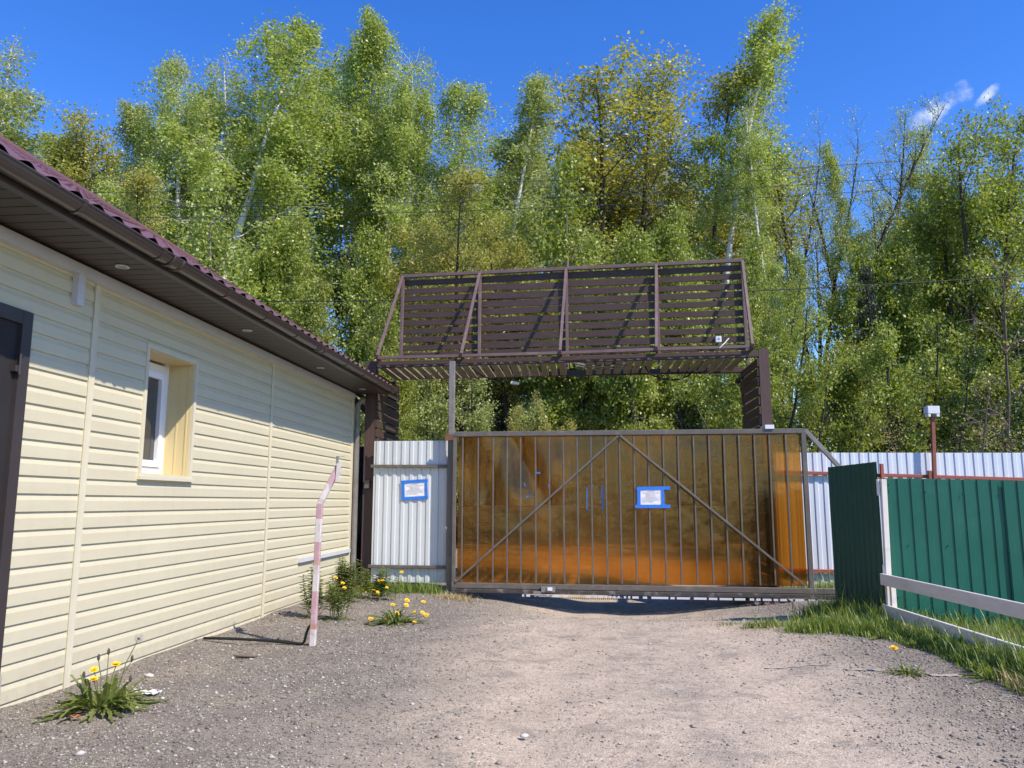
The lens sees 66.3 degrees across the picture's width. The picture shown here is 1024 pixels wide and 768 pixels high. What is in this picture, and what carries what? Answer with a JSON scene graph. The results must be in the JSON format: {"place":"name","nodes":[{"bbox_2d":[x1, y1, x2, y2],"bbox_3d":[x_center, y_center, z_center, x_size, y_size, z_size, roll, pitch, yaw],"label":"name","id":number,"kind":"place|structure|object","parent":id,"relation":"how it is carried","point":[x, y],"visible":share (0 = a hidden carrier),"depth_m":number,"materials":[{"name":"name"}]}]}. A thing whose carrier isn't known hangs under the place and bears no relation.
{"place":"outdoors","nodes":[
{"label":"outdoors","id":0,"kind":"place"},
{"bbox_2d":[0,533,1023,767],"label":"ground","id":1,"kind":"structure","parent":0,"point":[765,746],"depth_m":4.45,"materials":[{"name":"grey gravel"}]},
{"bbox_2d":[0,27,62,170],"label":"birch tree","id":2,"kind":"object","parent":1,"relation":"on","point":[10,98],"visible":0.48,"depth_m":24.55,"materials":[{"name":"green plant"}]},
{"bbox_2d":[29,129,107,197],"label":"birch tree","id":3,"kind":"object","parent":1,"relation":"on","point":[49,139],"visible":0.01,"depth_m":28.27,"materials":[{"name":"green plant"}]},
{"bbox_2d":[30,635,168,723],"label":"dandelion","id":4,"kind":"object","parent":1,"relation":"on","point":[108,698],"visible":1,"depth_m":4.18,"materials":[{"name":"green plant"}]},
{"bbox_2d":[63,142,136,207],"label":"birch tree","id":5,"kind":"object","parent":1,"relation":"on","point":[117,169],"depth_m":29.38,"materials":[{"name":"green plant"}]},
{"bbox_2d":[35,101,200,234],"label":"maple tree","id":6,"kind":"object","parent":1,"relation":"on","point":[85,156],"visible":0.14,"depth_m":27.86,"materials":[{"name":"green plant"}]},
{"bbox_2d":[101,98,196,250],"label":"birch tree","id":7,"kind":"object","parent":1,"relation":"on","point":[124,116],"visible":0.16,"depth_m":26.32,"materials":[{"name":"green plant"}]},
{"bbox_2d":[88,49,244,275],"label":"birch tree","id":8,"kind":"object","parent":1,"relation":"on","point":[162,163],"visible":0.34,"depth_m":24.57,"materials":[{"name":"green plant"}]},
{"bbox_2d":[98,159,241,271],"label":"maple tree","id":9,"kind":"object","parent":1,"relation":"on","point":[136,184],"visible":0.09,"depth_m":20.30,"materials":[{"name":"green plant"}]},
{"bbox_2d":[0,135,396,707],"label":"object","id":10,"kind":"structure","parent":1,"relation":"on","point":[178,433],"depth_m":5.46,"materials":[{"name":"beige plastic"}]},
{"bbox_2d":[0,302,33,691],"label":"door","id":11,"kind":"structure","parent":10,"relation":"in","point":[16,324],"depth_m":4.26,"materials":[{"name":"metal"}]},
{"bbox_2d":[137,342,198,481],"bbox_3d":[-2.733,0.242,5.943,0.347,0.977,0.763,-1,-9,5],"label":"window","id":12,"kind":"structure","parent":10,"relation":"in","point":[169,397],"depth_m":6.22,"materials":[{"name":"white plastic"}]},
{"bbox_2d":[151,45,304,285],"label":"birch tree","id":13,"kind":"object","parent":1,"relation":"on","point":[219,118],"visible":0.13,"depth_m":25.38,"materials":[{"name":"green plant"}]},
{"bbox_2d":[95,7,385,332],"bbox_3d":[-8.709,-3.721,22.668,8.601,16.389,8.422,-7,-11,39],"label":"birch tree","id":14,"kind":"object","parent":1,"relation":"on","point":[290,128],"visible":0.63,"depth_m":22.98,"materials":[{"name":"green plant"}]},
{"bbox_2d":[175,165,313,302],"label":"birch tree","id":15,"kind":"object","parent":1,"relation":"on","point":[209,186],"visible":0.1,"depth_m":19.81,"materials":[{"name":"green plant"}]},
{"bbox_2d":[203,624,309,644],"bbox_3d":[-2.019,1.977,6.238,0.934,0.171,0.059,-2,-9,11],"label":"ground cable","id":16,"kind":"object","parent":1,"relation":"on","point":[260,640],"visible":1,"depth_m":6.23,"materials":[{"name":"black rubber"}]},
{"bbox_2d":[210,119,312,283],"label":"birch tree","id":17,"kind":"object","parent":1,"relation":"on","point":[252,208],"visible":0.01,"depth_m":28.75,"materials":[{"name":"green plant"}]},
{"bbox_2d":[240,207,336,349],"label":"birch tree","id":18,"kind":"object","parent":1,"relation":"on","point":[287,246],"visible":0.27,"depth_m":20.56,"materials":[{"name":"green plant"}]},
{"bbox_2d":[234,64,370,351],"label":"birch tree","id":19,"kind":"object","parent":1,"relation":"on","point":[337,189],"visible":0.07,"depth_m":29.70,"materials":[{"name":"green plant"}]},
{"bbox_2d":[299,562,324,617],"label":"dandelion","id":20,"kind":"object","parent":1,"relation":"on","point":[310,596],"visible":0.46,"depth_m":7.57,"materials":[{"name":"green plant"}]},
{"bbox_2d":[283,273,356,420],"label":"shrub","id":21,"kind":"object","parent":1,"relation":"on","point":[312,312],"visible":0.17,"depth_m":15.38,"materials":[{"name":"green plant"}]},
{"bbox_2d":[309,456,343,645],"bbox_3d":[-1.470,1.342,6.236,0.227,1.529,0.066,1,-9,-7],"label":"bent pole","id":22,"kind":"object","parent":1,"relation":"on","point":[334,476],"visible":0.96,"depth_m":6.20,"materials":[{"name":"white metal"}]},
{"bbox_2d":[317,576,355,621],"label":"dandelion","id":23,"kind":"object","parent":1,"relation":"on","point":[334,602],"visible":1,"depth_m":7.51,"materials":[{"name":"green plant"}]},
{"bbox_2d":[321,556,366,601],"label":"dandelion","id":24,"kind":"object","parent":1,"relation":"on","point":[343,576],"visible":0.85,"depth_m":8.91,"materials":[{"name":"green plant"}]},
{"bbox_2d":[328,234,362,359],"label":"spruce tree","id":25,"kind":"object","parent":1,"relation":"on","point":[342,289],"visible":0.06,"depth_m":24.63,"materials":[{"name":"green plant"}]},
{"bbox_2d":[278,40,421,352],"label":"birch tree","id":26,"kind":"object","parent":1,"relation":"on","point":[354,224],"visible":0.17,"depth_m":27.43,"materials":[{"name":"green plant"}]},
{"bbox_2d":[350,489,362,561],"bbox_3d":[-2.195,2.054,11.087,0.379,1.448,0.068,4,-10,-25],"label":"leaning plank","id":27,"kind":"object","parent":1,"relation":"on","point":[359,518],"visible":0.15,"depth_m":11.11,"materials":[{"name":"brown wood"}]},
{"bbox_2d":[351,446,363,576],"bbox_3d":[-2.659,1.965,12.045,1.697,2.032,0.065,-1,-9,5],"label":"dark fence","id":28,"kind":"object","parent":1,"relation":"on","point":[360,488],"visible":0.02,"depth_m":12.06,"materials":[{"name":"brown wood"}]},
{"bbox_2d":[324,218,424,444],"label":"birch tree","id":29,"kind":"object","parent":1,"relation":"on","point":[374,262],"visible":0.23,"depth_m":20.59,"materials":[{"name":"green plant"}]},
{"bbox_2d":[356,567,402,599],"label":"dandelion","id":30,"kind":"object","parent":1,"relation":"on","point":[379,584],"visible":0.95,"depth_m":9.23,"materials":[{"name":"green plant"}]},
{"bbox_2d":[310,3,455,436],"bbox_3d":[-4.078,-3.660,28.247,6.898,17.905,7.942,0,-9,-1],"label":"birch tree","id":31,"kind":"object","parent":1,"relation":"on","point":[372,38],"visible":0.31,"depth_m":26.58,"materials":[{"name":"green plant"}]},
{"bbox_2d":[352,294,423,440],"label":"shrub","id":32,"kind":"object","parent":1,"relation":"on","point":[405,386],"visible":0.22,"depth_m":14.84,"materials":[{"name":"green plant"}]},
{"bbox_2d":[359,411,419,446],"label":"shrub","id":33,"kind":"object","parent":1,"relation":"on","point":[410,423],"visible":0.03,"depth_m":13.94,"materials":[{"name":"green plant"}]},
{"bbox_2d":[363,598,431,627],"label":"dandelion","id":34,"kind":"object","parent":1,"relation":"on","point":[394,618],"visible":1,"depth_m":7.24,"materials":[{"name":"green plant"}]},
{"bbox_2d":[314,42,490,435],"bbox_3d":[-3.131,-3.267,24.550,5.202,16.035,5.680,-2,-9,11],"label":"birch tree","id":35,"kind":"object","parent":1,"relation":"on","point":[400,131],"visible":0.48,"depth_m":24.56,"materials":[{"name":"green plant"}]},
{"bbox_2d":[313,109,493,426],"bbox_3d":[-3.061,-2.401,30.004,8.358,15.927,8.184,-5,-10,32],"label":"birch tree","id":36,"kind":"object","parent":1,"relation":"on","point":[393,216],"depth_m":29.02,"materials":[{"name":"green plant"}]},
{"bbox_2d":[356,343,495,525],"bbox_3d":[-2.363,1.606,19.743,3.051,4.933,3.709,-5,-10,28],"label":"shrub","id":37,"kind":"object","parent":1,"relation":"on","point":[440,415],"visible":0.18,"depth_m":18.79,"materials":[{"name":"green plant"}]},
{"bbox_2d":[444,361,455,594],"bbox_3d":[-0.810,1.232,10.285,0.127,3.115,0.135,-1,-9,5],"label":"gate post","id":38,"kind":"object","parent":1,"relation":"on","point":[451,418],"visible":0.71,"depth_m":10.30,"materials":[{"name":"grey metal"}]},
{"bbox_2d":[382,158,538,431],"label":"maple tree","id":39,"kind":"object","parent":1,"relation":"on","point":[433,252],"visible":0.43,"depth_m":20.05,"materials":[{"name":"green plant"}]},
{"bbox_2d":[394,78,545,430],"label":"birch tree","id":40,"kind":"object","parent":1,"relation":"on","point":[474,101],"visible":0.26,"depth_m":24.18,"materials":[{"name":"green plant"}]},
{"bbox_2d":[421,166,520,534],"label":"birch tree","id":41,"kind":"object","parent":1,"relation":"on","point":[476,241],"depth_m":27.92,"materials":[{"name":"green plant"}]},
{"bbox_2d":[402,358,548,526],"bbox_3d":[-1.010,1.758,19.517,3.885,4.470,3.647,2,-9,-12],"label":"shrub","id":42,"kind":"object","parent":1,"relation":"on","point":[479,421],"visible":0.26,"depth_m":18.73,"materials":[{"name":"green plant"}]},
{"bbox_2d":[429,314,571,508],"bbox_3d":[-0.017,1.446,22.990,5.719,6.174,4.241,-9,-12,46],"label":"shrub","id":43,"kind":"object","parent":1,"relation":"on","point":[495,386],"visible":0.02,"depth_m":21.54,"materials":[{"name":"green plant"}]},
{"bbox_2d":[446,132,554,350],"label":"aspen tree","id":44,"kind":"object","parent":1,"relation":"on","point":[501,153],"visible":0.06,"depth_m":25.22,"materials":[{"name":"green plant"}]},
{"bbox_2d":[457,67,567,430],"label":"aspen tree","id":45,"kind":"object","parent":1,"relation":"on","point":[529,139],"visible":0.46,"depth_m":24.42,"materials":[{"name":"green plant"}]},
{"bbox_2d":[434,210,598,430],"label":"maple tree","id":46,"kind":"object","parent":1,"relation":"on","point":[504,400],"visible":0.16,"depth_m":21.15,"materials":[{"name":"green plant"}]},
{"bbox_2d":[507,389,577,430],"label":"shrub","id":47,"kind":"object","parent":1,"relation":"on","point":[514,427],"visible":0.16,"depth_m":18.19,"materials":[{"name":"green plant"}]},
{"bbox_2d":[488,120,599,431],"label":"birch tree","id":48,"kind":"object","parent":1,"relation":"on","point":[540,186],"visible":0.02,"depth_m":28.36,"materials":[{"name":"green plant"}]},
{"bbox_2d":[495,142,621,430],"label":"birch tree","id":49,"kind":"object","parent":1,"relation":"on","point":[585,247],"visible":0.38,"depth_m":20.71,"materials":[{"name":"green plant"}]},
{"bbox_2d":[355,258,780,599],"bbox_3d":[0.523,0.623,11.116,5.894,4.908,1.471,-1,-9,5],"label":"gate canopy","id":50,"kind":"object","parent":1,"relation":"on","point":[372,406],"visible":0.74,"depth_m":11.45,"materials":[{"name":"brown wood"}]},
{"bbox_2d":[364,441,447,582],"bbox_3d":[-1.418,1.689,10.455,1.170,1.858,0.161,-1,-9,5],"label":"corrugated panel","id":51,"kind":"object","parent":50,"relation":"attached to","point":[409,537],"visible":0.94,"depth_m":10.42,"materials":[{"name":"grey paint"}]},
{"bbox_2d":[401,479,427,499],"bbox_3d":[-1.298,1.408,10.446,0.373,0.283,0.012,-1,-9,5],"label":"notice","id":52,"kind":"object","parent":51,"relation":"attached to","point":[414,489],"visible":1,"depth_m":10.45,"materials":[{"name":"paper"}]},
{"bbox_2d":[574,363,628,368],"bbox_3d":[1.260,-0.265,10.886,0.814,0.092,0.244,-1,-9,5],"label":"light cable","id":53,"kind":"object","parent":50,"relation":"on","point":[604,366],"visible":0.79,"depth_m":10.87,"materials":[{"name":"grey plastic"}]},
{"bbox_2d":[644,366,692,380],"bbox_3d":[2.196,-0.136,11.012,0.905,0.182,0.082,5,-10,-30],"label":"hanging cable","id":54,"kind":"object","parent":50,"relation":"hanging from","point":[688,375],"visible":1,"depth_m":10.99,"materials":[{"name":"black rubber"}]},
{"bbox_2d":[532,364,631,430],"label":"shrub","id":55,"kind":"object","parent":1,"relation":"on","point":[575,391],"visible":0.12,"depth_m":20.06,"materials":[{"name":"green plant"}]},
{"bbox_2d":[544,117,620,405],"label":"birch tree","id":56,"kind":"object","parent":1,"relation":"on","point":[578,202],"visible":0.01,"depth_m":29.26,"materials":[{"name":"green plant"}]},
{"bbox_2d":[586,218,683,429],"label":"birch tree","id":57,"kind":"object","parent":1,"relation":"on","point":[627,386],"visible":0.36,"depth_m":19.57,"materials":[{"name":"green plant"}]},
{"bbox_2d":[463,30,818,418],"bbox_3d":[5.352,-2.677,28.747,14.856,16.117,11.198,2,-9,-14],"label":"maple tree","id":58,"kind":"object","parent":1,"relation":"on","point":[601,163],"visible":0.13,"depth_m":26.23,"materials":[{"name":"green plant"}]},
{"bbox_2d":[563,353,725,430],"bbox_3d":[3.495,1.526,21.250,4.740,5.455,4.450,-1,-9,4],"label":"shrub","id":59,"kind":"object","parent":1,"relation":"on","point":[649,413],"visible":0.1,"depth_m":20.25,"materials":[{"name":"green plant"}]},
{"bbox_2d":[451,428,840,602],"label":"sliding gate","id":60,"kind":"structure","parent":1,"relation":"on","point":[744,528],"depth_m":9.99,"materials":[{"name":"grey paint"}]},
{"bbox_2d":[635,486,670,507],"bbox_3d":[1.785,1.437,9.947,0.442,0.272,0.012,-1,-9,5],"label":"notice","id":61,"kind":"object","parent":60,"relation":"attached to","point":[650,497],"visible":1,"depth_m":9.95,"materials":[{"name":"paper"}]},
{"bbox_2d":[610,344,728,465],"bbox_3d":[4.312,1.678,21.667,4.960,5.355,3.678,-8,-11,41],"label":"shrub","id":62,"kind":"object","parent":1,"relation":"on","point":[676,410],"visible":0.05,"depth_m":20.44,"materials":[{"name":"green plant"}]},
{"bbox_2d":[630,198,723,429],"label":"birch tree","id":63,"kind":"object","parent":1,"relation":"on","point":[673,232],"visible":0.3,"depth_m":20.62,"materials":[{"name":"green plant"}]},
{"bbox_2d":[536,39,840,317],"bbox_3d":[5.858,-3.097,29.919,12.484,17.276,9.313,-5,-10,30],"label":"maple tree","id":64,"kind":"object","parent":1,"relation":"on","point":[664,93],"visible":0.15,"depth_m":28.26,"materials":[{"name":"green plant"}]},
{"bbox_2d":[608,52,812,419],"bbox_3d":[6.714,-2.409,28.116,7.989,15.398,9.633,-2,-9,13],"label":"maple tree","id":65,"kind":"object","parent":1,"relation":"on","point":[726,107],"visible":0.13,"depth_m":26.37,"materials":[{"name":"green plant"}]},
{"bbox_2d":[668,0,806,403],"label":"birch tree","id":66,"kind":"object","parent":1,"relation":"on","point":[771,49],"visible":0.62,"depth_m":24.46,"materials":[{"name":"green plant"}]},
{"bbox_2d":[705,226,790,422],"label":"birch tree","id":67,"kind":"object","parent":1,"relation":"on","point":[756,310],"visible":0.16,"depth_m":20.56,"materials":[{"name":"green plant"}]},
{"bbox_2d":[658,293,860,490],"bbox_3d":[5.428,0.928,16.184,4.210,5.130,3.953,3,-9,-19],"label":"shrub","id":68,"kind":"object","parent":1,"relation":"on","point":[730,419],"visible":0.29,"depth_m":15.51,"materials":[{"name":"green plant"}]},
{"bbox_2d":[724,100,803,424],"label":"birch tree","id":69,"kind":"object","parent":1,"relation":"on","point":[761,176],"visible":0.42,"depth_m":22.96,"materials":[{"name":"green plant"}]},
{"bbox_2d":[716,246,820,426],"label":"aspen tree","id":70,"kind":"object","parent":1,"relation":"on","point":[782,330],"visible":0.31,"depth_m":18.95,"materials":[{"name":"green plant"}]},
{"bbox_2d":[775,107,840,422],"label":"ash tree","id":71,"kind":"object","parent":1,"relation":"on","point":[812,212],"visible":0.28,"depth_m":27.87,"materials":[{"name":"green plant"}]},
{"bbox_2d":[736,336,891,452],"bbox_3d":[5.649,1.311,14.992,3.029,4.088,2.246,-7,-11,41],"label":"shrub","id":72,"kind":"object","parent":1,"relation":"on","point":[813,418],"visible":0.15,"depth_m":14.34,"materials":[{"name":"green plant"}]},
{"bbox_2d":[798,108,882,375],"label":"ash tree","id":73,"kind":"object","parent":1,"relation":"on","point":[829,271],"visible":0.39,"depth_m":29.53,"materials":[{"name":"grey plant"}]},
{"bbox_2d":[813,137,873,337],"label":"birch tree","id":74,"kind":"object","parent":1,"relation":"on","point":[835,170],"visible":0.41,"depth_m":28.09,"materials":[{"name":"green plant"}]},
{"bbox_2d":[800,235,898,452],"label":"birch tree","id":75,"kind":"object","parent":1,"relation":"on","point":[843,319],"visible":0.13,"depth_m":22.69,"materials":[{"name":"green plant"}]},
{"bbox_2d":[754,87,955,450],"bbox_3d":[11.076,-2.318,25.544,6.703,14.476,3.280,0,-9,1],"label":"ash tree","id":76,"kind":"object","parent":1,"relation":"on","point":[897,202],"visible":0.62,"depth_m":25.87,"materials":[{"name":"green plant"}]},
{"bbox_2d":[765,664,965,676],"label":"buried kerb","id":77,"kind":"structure","parent":1,"relation":"on","point":[949,675],"depth_m":5.21,"materials":[{"name":"concrete"}]},
{"bbox_2d":[787,311,963,452],"bbox_3d":[7.472,1.163,16.234,3.579,4.761,2.945,6,-11,-35],"label":"shrub","id":78,"kind":"object","parent":1,"relation":"on","point":[893,391],"visible":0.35,"depth_m":15.26,"materials":[{"name":"green plant"}]},
{"bbox_2d":[848,255,902,452],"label":"spruce tree","id":79,"kind":"object","parent":1,"relation":"on","point":[873,307],"visible":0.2,"depth_m":20.58,"materials":[{"name":"green plant"}]},
{"bbox_2d":[839,102,928,332],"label":"ash tree","id":80,"kind":"object","parent":1,"relation":"on","point":[874,226],"visible":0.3,"depth_m":27.39,"materials":[{"name":"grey plant"}]},
{"bbox_2d":[785,113,995,337],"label":"ash tree","id":81,"kind":"object","parent":1,"relation":"on","point":[821,233],"visible":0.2,"depth_m":30.60,"materials":[{"name":"green plant"}]},
{"bbox_2d":[849,224,947,448],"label":"birch tree","id":82,"kind":"object","parent":1,"relation":"on","point":[898,305],"visible":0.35,"depth_m":22.52,"materials":[{"name":"green plant"}]},
{"bbox_2d":[780,453,1023,587],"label":"white fence","id":83,"kind":"object","parent":1,"relation":"on","point":[988,466],"visible":0.19,"depth_m":10.68,"materials":[{"name":"white metal"}]},
{"bbox_2d":[877,645,930,679],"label":"dandelion","id":84,"kind":"object","parent":1,"relation":"on","point":[904,669],"visible":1,"depth_m":5.07,"materials":[{"name":"green plant"}]},
{"bbox_2d":[816,309,1023,452],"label":"shrub","id":85,"kind":"object","parent":1,"relation":"on","point":[946,383],"visible":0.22,"depth_m":16.13,"materials":[{"name":"green plant"}]},
{"bbox_2d":[893,124,951,451],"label":"birch tree","id":86,"kind":"object","parent":1,"relation":"on","point":[918,187],"visible":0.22,"depth_m":27.49,"materials":[{"name":"green plant"}]},
{"bbox_2d":[923,406,939,478],"bbox_3d":[5.707,1.592,10.497,0.186,2.607,0.129,-1,-9,5],"label":"lamp post","id":87,"kind":"object","parent":1,"relation":"on","point":[935,412],"visible":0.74,"depth_m":10.61,"materials":[{"name":"brown metal"}]},
{"bbox_2d":[840,240,1023,452],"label":"shrub","id":88,"kind":"object","parent":1,"relation":"on","point":[1009,398],"visible":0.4,"depth_m":14.58,"materials":[{"name":"green plant"}]},
{"bbox_2d":[850,364,1023,452],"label":"shrub","id":89,"kind":"object","parent":1,"relation":"on","point":[972,422],"visible":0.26,"depth_m":13.44,"materials":[{"name":"green plant"}]},
{"bbox_2d":[864,335,1023,452],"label":"shrub","id":90,"kind":"object","parent":1,"relation":"on","point":[946,429],"visible":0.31,"depth_m":14.86,"materials":[{"name":"green plant"}]},
{"bbox_2d":[870,108,1023,450],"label":"aspen tree","id":91,"kind":"object","parent":1,"relation":"on","point":[948,238],"visible":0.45,"depth_m":22.33,"materials":[{"name":"green plant"}]},
{"bbox_2d":[880,478,1023,625],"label":"green fence","id":92,"kind":"object","parent":1,"relation":"on","point":[964,535],"visible":0.83,"depth_m":7.16,"materials":[{"name":"green metal"}]},
{"bbox_2d":[828,462,885,610],"bbox_3d":[3.383,1.531,7.624,0.101,1.510,0.776,2,-9,-12],"label":"fence gate leaf","id":93,"kind":"object","parent":92,"relation":"attached to","point":[854,491],"visible":0.85,"depth_m":7.62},
{"bbox_2d":[880,573,1023,654],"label":"plank barrier","id":94,"kind":"object","parent":1,"relation":"on","point":[1015,609],"visible":0.73,"depth_m":6.02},
{"bbox_2d":[901,93,1023,448],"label":"aspen tree","id":95,"kind":"object","parent":1,"relation":"on","point":[1012,219],"visible":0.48,"depth_m":22.36,"materials":[{"name":"green plant"}]},
{"bbox_2d":[913,296,1023,452],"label":"shrub","id":96,"kind":"object","parent":1,"relation":"on","point":[1016,352],"visible":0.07,"depth_m":18.03,"materials":[{"name":"green plant"}]},
{"bbox_2d":[959,658,1005,682],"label":"weed","id":97,"kind":"object","parent":1,"relation":"on","point":[980,675],"visible":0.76,"depth_m":4.91,"materials":[{"name":"green plant"}]},
{"bbox_2d":[942,110,1023,452],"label":"aspen tree","id":98,"kind":"object","parent":1,"relation":"on","point":[1021,131],"visible":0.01,"depth_m":24.15,"materials":[{"name":"green plant"}]},
{"bbox_2d":[0,0,1023,448],"label":"sky","id":99,"kind":"structure","parent":0,"point":[871,56],"materials":[{"name":"blue"}]},
{"bbox_2d":[92,152,1023,192],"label":"power line","id":100,"kind":"object","parent":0,"point":[551,180],"visible":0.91,"depth_m":15.79,"materials":[{"name":"grey metal"}]},
{"bbox_2d":[139,180,1023,217],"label":"power line","id":101,"kind":"object","parent":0,"point":[573,206],"visible":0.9,"depth_m":15.70,"materials":[{"name":"grey metal"}]},
{"bbox_2d":[152,169,1023,207],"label":"power line","id":102,"kind":"object","parent":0,"point":[579,196],"visible":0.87,"depth_m":15.73,"materials":[{"name":"grey metal"}]},
{"bbox_2d":[260,275,1023,301],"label":"power line","id":103,"kind":"object","parent":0,"point":[675,293],"visible":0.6,"depth_m":13.38,"materials":[{"name":"grey metal"}]},
{"bbox_2d":[326,569,1023,695],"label":"grass","id":104,"kind":"structure","parent":0,"point":[844,619],"depth_m":6.53,"materials":[{"name":"green plant"}]},
{"bbox_2d":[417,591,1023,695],"bbox_3d":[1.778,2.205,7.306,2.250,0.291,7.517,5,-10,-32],"label":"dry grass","id":105,"kind":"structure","parent":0,"point":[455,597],"depth_m":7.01,"materials":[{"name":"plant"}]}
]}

